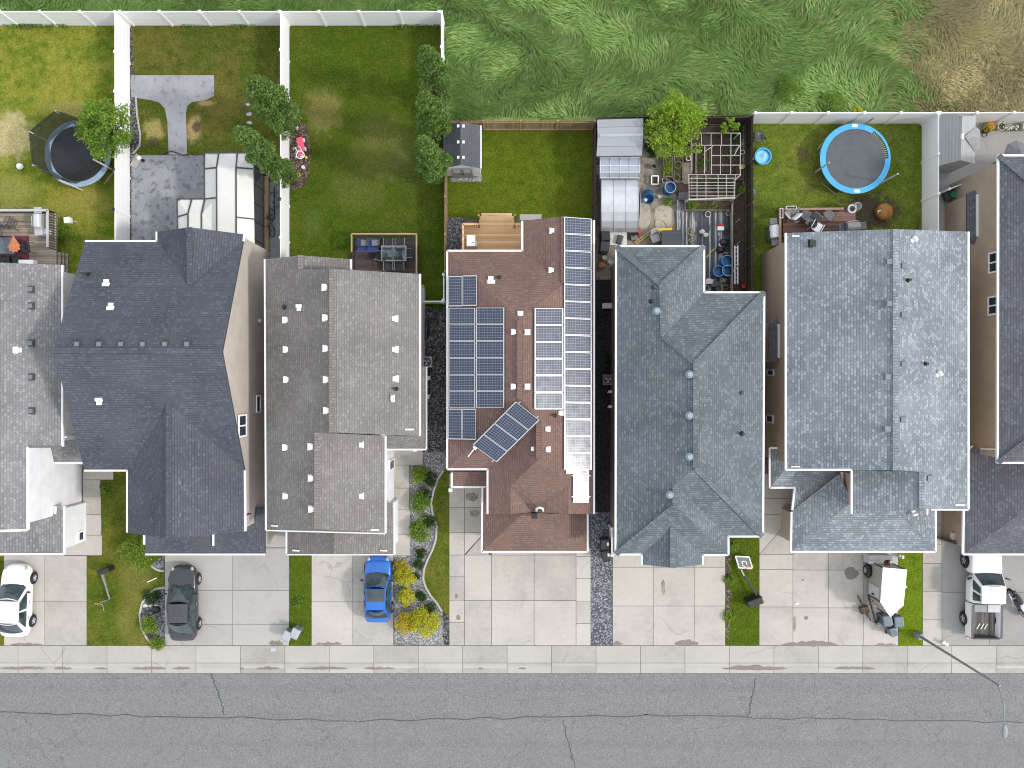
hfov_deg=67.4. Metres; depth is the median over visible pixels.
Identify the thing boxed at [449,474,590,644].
driveway
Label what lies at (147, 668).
puddle
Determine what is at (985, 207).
house
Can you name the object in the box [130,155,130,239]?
rock strip
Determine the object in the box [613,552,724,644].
driveway
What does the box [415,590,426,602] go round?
shrub
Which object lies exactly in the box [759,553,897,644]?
driveway
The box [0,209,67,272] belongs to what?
deck
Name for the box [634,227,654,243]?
stepladder
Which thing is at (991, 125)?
garden plant
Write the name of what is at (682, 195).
tote box
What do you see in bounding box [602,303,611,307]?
utility box
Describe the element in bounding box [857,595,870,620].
bicycle
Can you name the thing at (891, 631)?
wheelie bin
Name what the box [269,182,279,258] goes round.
patio
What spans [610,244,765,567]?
house
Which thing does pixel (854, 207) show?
urn
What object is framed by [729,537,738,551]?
shrub
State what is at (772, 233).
gas grill
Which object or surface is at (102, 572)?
basketball hoop
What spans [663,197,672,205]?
garden plant
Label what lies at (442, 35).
fence
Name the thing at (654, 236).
plastic chair
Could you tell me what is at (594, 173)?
fence
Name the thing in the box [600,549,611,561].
wheelie bin
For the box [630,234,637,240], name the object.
tote box
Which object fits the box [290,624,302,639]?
wheelie bin
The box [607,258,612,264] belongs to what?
tub
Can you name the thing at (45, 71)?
lawn
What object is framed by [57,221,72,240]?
shrub
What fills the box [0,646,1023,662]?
sidewalk
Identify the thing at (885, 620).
wheelie bin
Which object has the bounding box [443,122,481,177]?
garden shed
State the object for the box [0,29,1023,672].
ground
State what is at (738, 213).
soil patch
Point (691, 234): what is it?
garden hose
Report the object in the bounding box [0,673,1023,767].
road
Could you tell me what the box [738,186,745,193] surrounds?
garden plant
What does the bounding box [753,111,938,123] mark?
fence
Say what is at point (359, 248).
padded recliner
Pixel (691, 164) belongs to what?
plank
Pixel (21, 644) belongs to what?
silt
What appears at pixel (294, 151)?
toy bicycle
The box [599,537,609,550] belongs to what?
wheelie bin
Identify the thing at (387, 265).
chair
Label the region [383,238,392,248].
chair
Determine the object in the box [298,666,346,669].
puddle
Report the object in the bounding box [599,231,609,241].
wheelie bin
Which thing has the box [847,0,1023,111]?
dry grass
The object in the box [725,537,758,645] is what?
lawn
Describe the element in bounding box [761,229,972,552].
house
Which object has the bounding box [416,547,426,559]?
shrub
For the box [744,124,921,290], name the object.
lawn
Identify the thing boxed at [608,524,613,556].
fence
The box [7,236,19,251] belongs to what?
patio umbrella
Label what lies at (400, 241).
chair
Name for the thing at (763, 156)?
paddling pool
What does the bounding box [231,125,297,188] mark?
poplar tree
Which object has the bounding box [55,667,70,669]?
puddle
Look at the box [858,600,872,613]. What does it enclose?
cart
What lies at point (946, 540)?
fence
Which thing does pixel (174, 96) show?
path
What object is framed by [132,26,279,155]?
lawn
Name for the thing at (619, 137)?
garden shed
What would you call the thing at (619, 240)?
tool bag
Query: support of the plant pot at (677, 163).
on the soil patch at (710, 139)
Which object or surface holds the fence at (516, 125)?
on the lawn at (546, 174)
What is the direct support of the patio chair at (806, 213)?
on the deck at (843, 215)
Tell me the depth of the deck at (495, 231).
47.32 m
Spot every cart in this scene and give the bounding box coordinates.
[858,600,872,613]
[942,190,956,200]
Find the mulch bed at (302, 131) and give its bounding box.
[289,123,310,189]
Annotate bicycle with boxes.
[262,209,274,236]
[270,186,277,213]
[291,145,297,160]
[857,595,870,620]
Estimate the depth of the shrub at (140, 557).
47.04 m
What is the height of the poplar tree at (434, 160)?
7.394 m
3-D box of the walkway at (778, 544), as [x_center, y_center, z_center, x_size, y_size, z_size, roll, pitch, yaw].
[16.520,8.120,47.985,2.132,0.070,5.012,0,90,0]
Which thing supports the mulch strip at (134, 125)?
on the lawn at (230, 58)
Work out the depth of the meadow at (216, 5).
47.97 m
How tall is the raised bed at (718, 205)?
0.806 m
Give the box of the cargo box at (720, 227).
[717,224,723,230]
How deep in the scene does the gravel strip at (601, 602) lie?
47.98 m
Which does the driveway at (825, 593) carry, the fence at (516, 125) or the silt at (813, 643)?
the silt at (813, 643)
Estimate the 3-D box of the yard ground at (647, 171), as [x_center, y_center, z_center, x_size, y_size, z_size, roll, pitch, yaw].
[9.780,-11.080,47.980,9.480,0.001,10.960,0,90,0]
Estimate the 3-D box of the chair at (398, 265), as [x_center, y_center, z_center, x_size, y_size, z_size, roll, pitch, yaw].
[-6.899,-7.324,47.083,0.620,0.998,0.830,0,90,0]
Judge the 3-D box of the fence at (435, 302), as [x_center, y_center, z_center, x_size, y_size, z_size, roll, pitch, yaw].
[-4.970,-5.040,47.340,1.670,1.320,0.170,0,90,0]
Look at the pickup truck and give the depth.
46.80 m
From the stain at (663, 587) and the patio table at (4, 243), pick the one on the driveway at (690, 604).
the stain at (663, 587)
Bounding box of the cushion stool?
[12,257,21,262]
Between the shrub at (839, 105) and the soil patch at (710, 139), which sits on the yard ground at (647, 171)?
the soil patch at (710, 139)
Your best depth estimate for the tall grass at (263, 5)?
47.77 m
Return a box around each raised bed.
[662,155,673,177]
[673,156,682,183]
[684,198,732,211]
[691,176,733,196]
[697,146,709,172]
[721,135,739,172]
[735,167,743,181]
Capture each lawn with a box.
[0,26,113,273]
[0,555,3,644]
[87,472,164,646]
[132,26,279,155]
[282,555,313,645]
[289,26,444,306]
[424,469,448,614]
[447,130,592,218]
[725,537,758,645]
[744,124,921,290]
[898,553,922,645]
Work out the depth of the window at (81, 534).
47.38 m
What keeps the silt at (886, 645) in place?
on the driveway at (825, 593)
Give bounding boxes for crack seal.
[0,711,356,721]
[210,673,224,714]
[359,714,647,721]
[563,720,574,767]
[648,714,1023,722]
[747,678,755,716]
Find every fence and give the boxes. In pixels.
[0,10,440,25]
[111,10,130,239]
[278,10,289,257]
[423,300,444,303]
[440,10,444,104]
[442,273,445,302]
[444,175,447,273]
[445,120,595,130]
[592,121,596,279]
[595,114,752,126]
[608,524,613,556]
[744,114,753,290]
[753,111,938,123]
[921,113,939,230]
[937,537,955,544]
[939,111,1023,123]
[940,184,960,193]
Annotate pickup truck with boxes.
[959,554,1010,639]
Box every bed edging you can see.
[133,96,140,153]
[138,565,164,643]
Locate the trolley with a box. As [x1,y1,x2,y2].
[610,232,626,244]
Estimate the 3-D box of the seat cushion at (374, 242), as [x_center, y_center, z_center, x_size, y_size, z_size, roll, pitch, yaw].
[-8.403,-8.658,47.075,0.420,0.090,0.380,0,90,0]
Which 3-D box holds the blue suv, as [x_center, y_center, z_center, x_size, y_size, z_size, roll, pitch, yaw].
[-8.251,12.632,47.178,2.060,1.648,4.099,1,90,0]
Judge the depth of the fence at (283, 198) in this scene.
46.92 m
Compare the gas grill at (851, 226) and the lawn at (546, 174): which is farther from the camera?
the lawn at (546, 174)
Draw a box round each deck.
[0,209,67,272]
[350,233,418,273]
[462,213,520,249]
[676,200,732,290]
[775,207,855,246]
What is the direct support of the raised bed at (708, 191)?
on the soil patch at (710, 139)
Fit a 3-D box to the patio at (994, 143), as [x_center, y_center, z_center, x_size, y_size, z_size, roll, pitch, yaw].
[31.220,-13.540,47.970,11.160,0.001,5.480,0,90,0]
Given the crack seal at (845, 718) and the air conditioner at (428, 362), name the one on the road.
the crack seal at (845, 718)
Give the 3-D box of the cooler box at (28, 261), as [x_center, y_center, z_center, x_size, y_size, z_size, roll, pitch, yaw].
[-29.704,-7.446,47.150,0.900,0.500,0.300,0,90,0]
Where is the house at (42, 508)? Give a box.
[0,263,86,554]
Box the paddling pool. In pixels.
[755,148,771,164]
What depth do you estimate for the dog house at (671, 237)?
46.98 m
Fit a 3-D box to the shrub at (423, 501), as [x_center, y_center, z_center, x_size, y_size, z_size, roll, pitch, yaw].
[-5.763,7.370,47.548,1.426,0.887,1.396,45,90,0]
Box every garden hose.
[655,219,674,229]
[686,227,695,241]
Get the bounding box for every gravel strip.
[443,612,448,644]
[591,512,612,644]
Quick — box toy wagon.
[296,137,305,156]
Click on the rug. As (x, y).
(25, 239)
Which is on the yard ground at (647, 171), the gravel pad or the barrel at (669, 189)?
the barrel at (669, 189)
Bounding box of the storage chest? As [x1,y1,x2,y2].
[863,553,891,563]
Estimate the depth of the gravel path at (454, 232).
47.97 m
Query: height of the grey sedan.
1.544 m
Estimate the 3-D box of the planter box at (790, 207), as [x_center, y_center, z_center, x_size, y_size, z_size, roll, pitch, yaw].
[16.922,-10.678,46.580,0.620,0.200,0.200,0,90,0]
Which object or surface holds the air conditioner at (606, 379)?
on the side yard at (602, 395)
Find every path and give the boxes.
[131,75,213,154]
[423,303,445,451]
[447,217,465,249]
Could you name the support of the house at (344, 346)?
on the ground at (464, 579)
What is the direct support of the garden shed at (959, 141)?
on the patio at (994, 143)
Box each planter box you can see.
[779,208,782,218]
[785,206,796,209]
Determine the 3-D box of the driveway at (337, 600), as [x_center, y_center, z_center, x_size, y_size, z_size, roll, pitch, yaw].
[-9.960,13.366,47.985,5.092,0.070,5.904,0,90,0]
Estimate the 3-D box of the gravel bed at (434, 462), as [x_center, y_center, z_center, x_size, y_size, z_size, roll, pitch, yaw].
[-5.640,10.160,47.980,3.440,0.001,12.320,0,90,0]
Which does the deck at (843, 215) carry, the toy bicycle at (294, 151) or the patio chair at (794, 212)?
the patio chair at (794, 212)
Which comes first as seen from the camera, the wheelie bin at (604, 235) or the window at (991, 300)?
the window at (991, 300)
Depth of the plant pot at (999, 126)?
47.67 m
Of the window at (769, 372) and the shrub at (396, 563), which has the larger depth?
the shrub at (396, 563)
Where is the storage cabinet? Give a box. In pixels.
[467,235,476,248]
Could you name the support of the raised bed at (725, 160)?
on the soil patch at (710, 139)
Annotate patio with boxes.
[131,155,255,239]
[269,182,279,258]
[520,214,540,219]
[939,123,1023,210]
[939,211,944,230]
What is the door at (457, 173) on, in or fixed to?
in the garden shed at (462, 143)
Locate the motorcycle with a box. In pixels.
[1007,588,1023,616]
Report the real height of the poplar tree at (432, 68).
7.611 m
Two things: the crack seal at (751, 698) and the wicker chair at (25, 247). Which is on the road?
the crack seal at (751, 698)
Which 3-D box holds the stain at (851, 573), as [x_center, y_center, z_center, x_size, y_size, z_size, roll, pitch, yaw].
[21.149,11.832,47.946,0.858,0.001,0.808,43,90,0]
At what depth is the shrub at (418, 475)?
47.49 m
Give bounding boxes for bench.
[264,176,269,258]
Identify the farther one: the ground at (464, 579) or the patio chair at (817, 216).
the ground at (464, 579)
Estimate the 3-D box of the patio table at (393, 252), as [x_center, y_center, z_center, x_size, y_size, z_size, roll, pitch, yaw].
[-7.216,-7.970,47.198,1.550,0.766,0.950,0,90,0]
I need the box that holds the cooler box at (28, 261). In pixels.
[18,260,37,263]
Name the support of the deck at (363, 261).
on the lawn at (354, 91)
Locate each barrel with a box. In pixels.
[642,189,653,203]
[662,181,675,195]
[710,265,724,277]
[719,255,730,266]
[721,265,733,277]
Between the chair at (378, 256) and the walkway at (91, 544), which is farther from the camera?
the walkway at (91, 544)
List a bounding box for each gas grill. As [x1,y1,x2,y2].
[31,207,49,234]
[765,218,778,245]
[838,220,866,230]
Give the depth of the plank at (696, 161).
47.85 m
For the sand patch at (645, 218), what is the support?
on the yard ground at (647, 171)
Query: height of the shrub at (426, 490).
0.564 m
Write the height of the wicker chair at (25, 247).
0.998 m
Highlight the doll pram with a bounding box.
[295,147,304,160]
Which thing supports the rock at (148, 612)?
on the rock bed at (159, 616)
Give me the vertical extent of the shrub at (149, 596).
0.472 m
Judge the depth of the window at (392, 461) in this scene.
46.73 m
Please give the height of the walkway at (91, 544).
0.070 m
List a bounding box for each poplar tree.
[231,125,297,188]
[244,74,303,140]
[413,134,453,184]
[414,44,451,107]
[414,89,452,146]
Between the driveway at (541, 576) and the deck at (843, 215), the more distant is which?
the driveway at (541, 576)
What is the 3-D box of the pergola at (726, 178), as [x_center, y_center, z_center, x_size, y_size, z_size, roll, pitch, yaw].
[12.285,-13.219,47.241,3.257,1.518,4.111,0,90,0]
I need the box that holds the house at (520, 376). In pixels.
[446,216,594,552]
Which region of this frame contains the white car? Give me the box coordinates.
[0,563,37,636]
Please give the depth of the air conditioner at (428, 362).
47.18 m
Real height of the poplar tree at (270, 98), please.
7.925 m
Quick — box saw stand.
[658,228,671,231]
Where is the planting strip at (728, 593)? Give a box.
[725,544,732,639]
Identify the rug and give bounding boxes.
[0,236,28,259]
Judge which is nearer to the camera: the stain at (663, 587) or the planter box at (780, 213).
the planter box at (780, 213)
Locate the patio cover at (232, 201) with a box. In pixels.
[176,152,265,247]
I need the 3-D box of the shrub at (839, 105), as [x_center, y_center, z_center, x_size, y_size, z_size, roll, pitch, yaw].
[19.995,-17.348,47.623,1.946,0.745,2.011,0,90,0]
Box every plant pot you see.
[672,174,679,180]
[674,161,681,168]
[982,127,990,133]
[996,121,1007,130]
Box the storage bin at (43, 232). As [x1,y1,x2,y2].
[34,229,51,235]
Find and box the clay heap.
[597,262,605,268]
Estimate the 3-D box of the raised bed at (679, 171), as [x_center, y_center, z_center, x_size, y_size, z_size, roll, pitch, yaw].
[10.315,-13.340,47.737,0.649,0.526,1.640,0,90,0]
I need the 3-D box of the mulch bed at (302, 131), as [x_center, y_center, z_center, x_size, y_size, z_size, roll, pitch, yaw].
[-13.240,-14.220,47.964,1.360,0.001,4.200,0,90,0]
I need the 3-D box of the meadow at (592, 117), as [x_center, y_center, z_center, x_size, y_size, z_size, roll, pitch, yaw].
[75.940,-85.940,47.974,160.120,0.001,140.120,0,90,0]
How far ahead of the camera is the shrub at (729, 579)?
47.79 m
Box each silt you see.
[11,642,41,645]
[269,640,282,645]
[316,641,340,644]
[675,639,698,645]
[782,640,837,646]
[875,643,895,646]
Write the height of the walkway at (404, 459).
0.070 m
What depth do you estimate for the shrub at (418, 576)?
47.76 m
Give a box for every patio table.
[0,237,21,255]
[381,246,407,262]
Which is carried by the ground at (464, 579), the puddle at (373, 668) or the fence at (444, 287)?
the fence at (444, 287)
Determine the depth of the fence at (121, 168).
46.93 m
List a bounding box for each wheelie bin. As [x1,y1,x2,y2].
[281,627,291,641]
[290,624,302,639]
[598,241,609,254]
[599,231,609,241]
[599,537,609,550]
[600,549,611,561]
[876,612,892,626]
[884,625,897,636]
[892,613,903,627]
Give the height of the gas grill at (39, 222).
1.090 m
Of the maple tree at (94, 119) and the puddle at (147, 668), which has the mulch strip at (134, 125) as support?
the maple tree at (94, 119)
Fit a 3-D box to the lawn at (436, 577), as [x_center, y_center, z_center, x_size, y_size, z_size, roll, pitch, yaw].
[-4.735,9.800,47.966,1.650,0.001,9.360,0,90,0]
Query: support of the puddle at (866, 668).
on the kerb
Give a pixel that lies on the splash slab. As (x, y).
(135, 162)
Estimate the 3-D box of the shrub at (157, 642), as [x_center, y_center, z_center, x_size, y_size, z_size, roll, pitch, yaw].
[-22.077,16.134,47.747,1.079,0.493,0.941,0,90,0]
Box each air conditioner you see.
[424,357,432,367]
[602,374,611,384]
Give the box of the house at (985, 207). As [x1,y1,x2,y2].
[942,154,1023,554]
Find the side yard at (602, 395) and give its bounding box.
[595,280,610,511]
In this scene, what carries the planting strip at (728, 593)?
on the lawn at (744, 628)
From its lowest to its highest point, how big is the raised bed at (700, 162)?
0.391 m
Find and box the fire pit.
[875,203,892,219]
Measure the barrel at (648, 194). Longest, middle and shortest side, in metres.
0.822 x 0.690 x 0.690 m
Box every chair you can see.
[0,216,23,230]
[0,256,9,262]
[18,240,35,254]
[374,250,386,261]
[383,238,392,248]
[383,256,393,271]
[394,256,404,271]
[395,238,404,248]
[399,248,414,259]
[648,228,661,243]
[783,210,801,220]
[787,207,804,226]
[801,207,813,221]
[802,212,822,229]
[808,219,824,231]
[821,207,836,222]
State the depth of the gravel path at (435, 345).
47.98 m
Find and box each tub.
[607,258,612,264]
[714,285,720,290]
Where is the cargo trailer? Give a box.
[863,563,906,626]
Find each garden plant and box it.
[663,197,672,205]
[688,200,697,210]
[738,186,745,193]
[983,122,995,131]
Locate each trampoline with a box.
[28,110,113,190]
[815,117,898,194]
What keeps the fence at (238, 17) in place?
on the ground at (464, 579)
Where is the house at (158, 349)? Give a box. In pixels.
[53,227,275,554]
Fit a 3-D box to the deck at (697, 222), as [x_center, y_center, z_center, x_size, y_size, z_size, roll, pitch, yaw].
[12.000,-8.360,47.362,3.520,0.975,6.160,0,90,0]
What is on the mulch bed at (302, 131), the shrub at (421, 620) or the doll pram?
the doll pram
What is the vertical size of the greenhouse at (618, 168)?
2.445 m
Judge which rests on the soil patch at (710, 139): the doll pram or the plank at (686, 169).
the plank at (686, 169)
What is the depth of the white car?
46.99 m
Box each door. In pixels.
[451,169,462,177]
[462,169,472,177]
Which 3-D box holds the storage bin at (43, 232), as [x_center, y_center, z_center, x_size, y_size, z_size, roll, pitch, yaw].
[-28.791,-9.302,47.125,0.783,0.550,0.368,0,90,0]
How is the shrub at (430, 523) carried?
on the gravel bed at (434, 462)
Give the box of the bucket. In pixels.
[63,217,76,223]
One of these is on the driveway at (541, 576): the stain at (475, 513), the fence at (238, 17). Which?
the stain at (475, 513)
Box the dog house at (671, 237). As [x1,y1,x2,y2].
[659,230,681,244]
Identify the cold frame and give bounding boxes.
[651,175,658,184]
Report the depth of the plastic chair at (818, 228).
47.02 m
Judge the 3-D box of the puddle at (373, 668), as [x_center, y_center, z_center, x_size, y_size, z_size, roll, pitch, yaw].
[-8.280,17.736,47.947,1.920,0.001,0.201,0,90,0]
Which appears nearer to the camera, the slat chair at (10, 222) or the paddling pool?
the slat chair at (10, 222)
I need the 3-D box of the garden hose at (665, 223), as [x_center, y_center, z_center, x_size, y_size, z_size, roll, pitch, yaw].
[9.560,-9.967,47.940,1.269,0.043,0.675,0,90,0]
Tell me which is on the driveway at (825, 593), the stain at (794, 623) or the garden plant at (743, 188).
the stain at (794, 623)
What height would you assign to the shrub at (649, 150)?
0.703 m
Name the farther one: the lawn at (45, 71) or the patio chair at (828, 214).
the lawn at (45, 71)
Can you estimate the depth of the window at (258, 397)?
45.31 m
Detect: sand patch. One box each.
[639,199,650,231]
[654,204,674,228]
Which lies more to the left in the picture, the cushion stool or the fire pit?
the cushion stool
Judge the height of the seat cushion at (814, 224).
0.254 m
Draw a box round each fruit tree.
[642,88,707,159]
[718,117,739,137]
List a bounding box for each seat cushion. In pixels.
[361,240,366,245]
[371,240,377,245]
[809,221,816,227]
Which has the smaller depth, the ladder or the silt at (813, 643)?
the ladder
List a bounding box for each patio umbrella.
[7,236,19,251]
[993,141,1023,163]
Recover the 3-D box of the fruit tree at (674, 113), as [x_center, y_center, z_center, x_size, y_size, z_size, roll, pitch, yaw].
[9.630,-15.424,46.101,4.044,3.805,4.195,0,90,0]
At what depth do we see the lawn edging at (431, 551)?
47.88 m
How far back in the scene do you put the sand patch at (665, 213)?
47.97 m
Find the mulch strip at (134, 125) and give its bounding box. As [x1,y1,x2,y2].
[130,26,138,154]
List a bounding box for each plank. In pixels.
[683,163,689,183]
[690,143,692,172]
[695,147,696,173]
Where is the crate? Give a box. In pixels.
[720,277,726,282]
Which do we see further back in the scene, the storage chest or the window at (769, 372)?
the storage chest
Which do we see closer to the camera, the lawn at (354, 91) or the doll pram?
the doll pram
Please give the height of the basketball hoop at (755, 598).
0.900 m
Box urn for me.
[847,202,861,212]
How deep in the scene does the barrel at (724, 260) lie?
47.37 m
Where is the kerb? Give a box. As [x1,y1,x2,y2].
[0,663,1023,672]
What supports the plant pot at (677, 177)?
on the soil patch at (710, 139)
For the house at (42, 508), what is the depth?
42.45 m
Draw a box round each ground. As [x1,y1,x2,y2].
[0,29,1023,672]
[593,119,743,279]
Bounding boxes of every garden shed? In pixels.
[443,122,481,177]
[596,118,642,164]
[939,116,979,172]
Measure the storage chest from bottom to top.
0.990 m
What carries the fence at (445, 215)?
on the ground at (464, 579)
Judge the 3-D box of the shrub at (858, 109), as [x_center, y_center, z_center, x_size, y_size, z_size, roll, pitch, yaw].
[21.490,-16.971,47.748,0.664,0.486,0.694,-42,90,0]
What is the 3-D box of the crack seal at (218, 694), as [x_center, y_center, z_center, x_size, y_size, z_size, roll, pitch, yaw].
[-18.364,19.371,47.980,0.212,0.001,2.781,-18,90,0]
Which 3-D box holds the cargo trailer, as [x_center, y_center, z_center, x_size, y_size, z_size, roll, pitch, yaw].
[22.715,12.982,46.934,1.771,2.107,4.046,0,90,0]
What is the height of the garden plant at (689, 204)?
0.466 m
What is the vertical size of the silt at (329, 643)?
0.001 m
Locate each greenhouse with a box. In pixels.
[597,157,639,184]
[598,179,640,234]
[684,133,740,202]
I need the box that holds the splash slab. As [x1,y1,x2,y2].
[130,154,141,168]
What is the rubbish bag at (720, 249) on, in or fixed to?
on the deck at (697, 222)
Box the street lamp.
[913,631,1007,738]
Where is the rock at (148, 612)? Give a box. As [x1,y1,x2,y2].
[144,610,153,615]
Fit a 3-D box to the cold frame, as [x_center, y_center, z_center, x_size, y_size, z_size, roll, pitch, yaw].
[8.875,-12.674,47.800,0.490,0.300,0.613,0,90,0]
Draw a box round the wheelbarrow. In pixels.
[753,130,765,141]
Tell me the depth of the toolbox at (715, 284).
47.43 m
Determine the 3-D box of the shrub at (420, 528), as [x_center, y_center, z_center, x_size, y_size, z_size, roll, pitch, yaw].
[-5.679,8.997,47.489,1.574,1.005,1.698,0,90,0]
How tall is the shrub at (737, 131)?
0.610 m
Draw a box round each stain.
[466,492,477,501]
[469,509,479,516]
[661,580,664,595]
[793,616,795,631]
[844,567,858,579]
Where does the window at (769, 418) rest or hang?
in the house at (867, 384)
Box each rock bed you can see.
[141,589,164,645]
[153,556,163,569]
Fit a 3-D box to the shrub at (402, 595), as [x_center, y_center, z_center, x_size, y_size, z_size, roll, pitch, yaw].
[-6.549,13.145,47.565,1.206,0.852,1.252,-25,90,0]
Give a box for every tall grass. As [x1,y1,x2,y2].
[0,0,449,30]
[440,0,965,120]
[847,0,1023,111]
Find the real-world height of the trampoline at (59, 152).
2.606 m
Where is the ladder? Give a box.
[734,246,737,283]
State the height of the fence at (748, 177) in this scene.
1.820 m
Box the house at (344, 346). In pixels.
[264,255,426,554]
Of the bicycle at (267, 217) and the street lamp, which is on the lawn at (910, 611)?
the street lamp
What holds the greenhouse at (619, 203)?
on the yard ground at (647, 171)
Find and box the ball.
[16,163,23,169]
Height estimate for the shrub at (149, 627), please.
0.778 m
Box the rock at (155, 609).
[151,606,159,612]
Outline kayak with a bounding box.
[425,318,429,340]
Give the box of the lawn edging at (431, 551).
[422,470,443,611]
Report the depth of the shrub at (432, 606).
47.68 m
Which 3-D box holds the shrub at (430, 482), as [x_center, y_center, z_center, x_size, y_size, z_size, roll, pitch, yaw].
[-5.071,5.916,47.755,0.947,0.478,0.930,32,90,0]
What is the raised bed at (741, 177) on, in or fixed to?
on the soil patch at (710, 139)
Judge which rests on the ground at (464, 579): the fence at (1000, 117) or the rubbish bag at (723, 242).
the fence at (1000, 117)
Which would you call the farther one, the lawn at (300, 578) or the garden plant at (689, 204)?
the lawn at (300, 578)
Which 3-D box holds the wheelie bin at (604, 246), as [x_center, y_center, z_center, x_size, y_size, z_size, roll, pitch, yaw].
[5.674,-8.371,47.454,0.576,1.028,0.723,6,90,0]
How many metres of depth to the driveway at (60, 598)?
47.95 m
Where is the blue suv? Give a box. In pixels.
[360,555,393,622]
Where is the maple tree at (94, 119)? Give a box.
[73,97,135,160]
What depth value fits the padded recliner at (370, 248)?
47.01 m
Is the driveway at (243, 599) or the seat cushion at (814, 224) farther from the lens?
the driveway at (243, 599)
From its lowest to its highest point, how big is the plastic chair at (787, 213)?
0.998 m
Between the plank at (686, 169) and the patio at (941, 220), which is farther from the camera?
the patio at (941, 220)
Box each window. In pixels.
[78,530,84,541]
[238,414,246,437]
[256,395,260,412]
[389,457,394,471]
[766,369,773,375]
[766,414,773,422]
[987,295,995,315]
[988,251,995,273]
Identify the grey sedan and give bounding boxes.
[164,564,201,640]
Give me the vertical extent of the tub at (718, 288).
0.510 m
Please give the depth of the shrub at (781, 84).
47.53 m
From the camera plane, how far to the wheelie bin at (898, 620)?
46.95 m
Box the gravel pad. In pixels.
[451,175,481,181]
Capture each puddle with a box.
[2,666,44,669]
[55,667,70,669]
[132,667,165,669]
[256,666,278,669]
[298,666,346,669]
[365,667,393,669]
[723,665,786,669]
[835,667,874,669]
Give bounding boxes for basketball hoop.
[94,565,114,610]
[735,556,763,607]
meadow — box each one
[10,0,445,10]
[446,0,1023,128]
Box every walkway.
[65,469,112,554]
[394,450,422,554]
[759,474,793,553]
[922,511,941,644]
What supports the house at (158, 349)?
on the ground at (464, 579)
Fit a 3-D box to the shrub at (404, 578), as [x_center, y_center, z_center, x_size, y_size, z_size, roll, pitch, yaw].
[-6.672,11.911,47.547,1.486,0.891,1.343,-20,90,0]
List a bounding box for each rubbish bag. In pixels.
[716,246,725,253]
[719,239,728,245]
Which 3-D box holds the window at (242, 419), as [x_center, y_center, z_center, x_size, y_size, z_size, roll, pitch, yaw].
[-14.949,2.311,42.625,0.070,1.250,1.254,0,90,0]
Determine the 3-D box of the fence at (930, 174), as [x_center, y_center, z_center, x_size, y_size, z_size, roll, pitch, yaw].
[25.600,-12.620,46.990,0.170,2.020,7.330,0,90,0]
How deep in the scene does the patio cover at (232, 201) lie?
45.34 m
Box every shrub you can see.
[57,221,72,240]
[99,483,109,494]
[114,533,154,571]
[139,615,160,634]
[142,589,162,605]
[149,636,165,650]
[292,595,302,607]
[392,565,416,586]
[394,558,406,571]
[394,612,414,635]
[396,585,415,607]
[407,491,431,515]
[407,517,432,543]
[407,605,441,637]
[410,466,427,484]
[412,559,423,569]
[413,572,420,579]
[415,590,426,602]
[416,486,431,501]
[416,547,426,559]
[422,471,435,487]
[422,514,437,528]
[423,602,437,615]
[644,140,657,155]
[722,610,736,622]
[723,574,734,585]
[726,124,742,138]
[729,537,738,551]
[774,71,804,103]
[818,88,848,111]
[852,106,862,111]
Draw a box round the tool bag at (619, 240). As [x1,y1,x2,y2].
[616,235,623,244]
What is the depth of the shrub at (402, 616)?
47.39 m
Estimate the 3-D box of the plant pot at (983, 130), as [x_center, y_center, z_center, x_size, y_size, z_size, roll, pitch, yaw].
[29.447,-15.754,47.686,0.448,0.567,0.431,-10,90,0]
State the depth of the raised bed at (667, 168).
47.61 m
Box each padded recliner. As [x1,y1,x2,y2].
[355,238,368,251]
[366,237,381,251]
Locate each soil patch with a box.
[659,125,743,198]
[733,192,743,290]
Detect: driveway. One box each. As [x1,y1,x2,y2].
[4,556,86,644]
[165,531,288,644]
[312,555,392,644]
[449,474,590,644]
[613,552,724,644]
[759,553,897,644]
[942,540,1023,644]
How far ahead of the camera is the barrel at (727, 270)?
47.39 m
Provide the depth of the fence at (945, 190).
46.88 m
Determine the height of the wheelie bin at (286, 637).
0.952 m
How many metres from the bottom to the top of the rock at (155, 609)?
0.378 m
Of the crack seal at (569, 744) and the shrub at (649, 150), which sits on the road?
the crack seal at (569, 744)
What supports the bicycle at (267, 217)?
on the patio at (274, 245)
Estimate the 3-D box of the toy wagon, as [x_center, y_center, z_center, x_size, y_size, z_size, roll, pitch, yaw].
[-13.071,-14.652,47.697,0.504,0.525,1.288,-10,90,0]
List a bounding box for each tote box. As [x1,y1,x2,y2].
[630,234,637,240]
[677,192,688,199]
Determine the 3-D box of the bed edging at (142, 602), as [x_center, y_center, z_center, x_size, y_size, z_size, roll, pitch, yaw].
[-22.531,13.808,47.950,1.339,0.121,4.954,11,90,0]
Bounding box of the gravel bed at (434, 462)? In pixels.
[394,452,445,644]
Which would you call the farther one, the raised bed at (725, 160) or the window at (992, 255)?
the raised bed at (725, 160)
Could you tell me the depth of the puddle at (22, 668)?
47.95 m
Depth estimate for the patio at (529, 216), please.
47.95 m

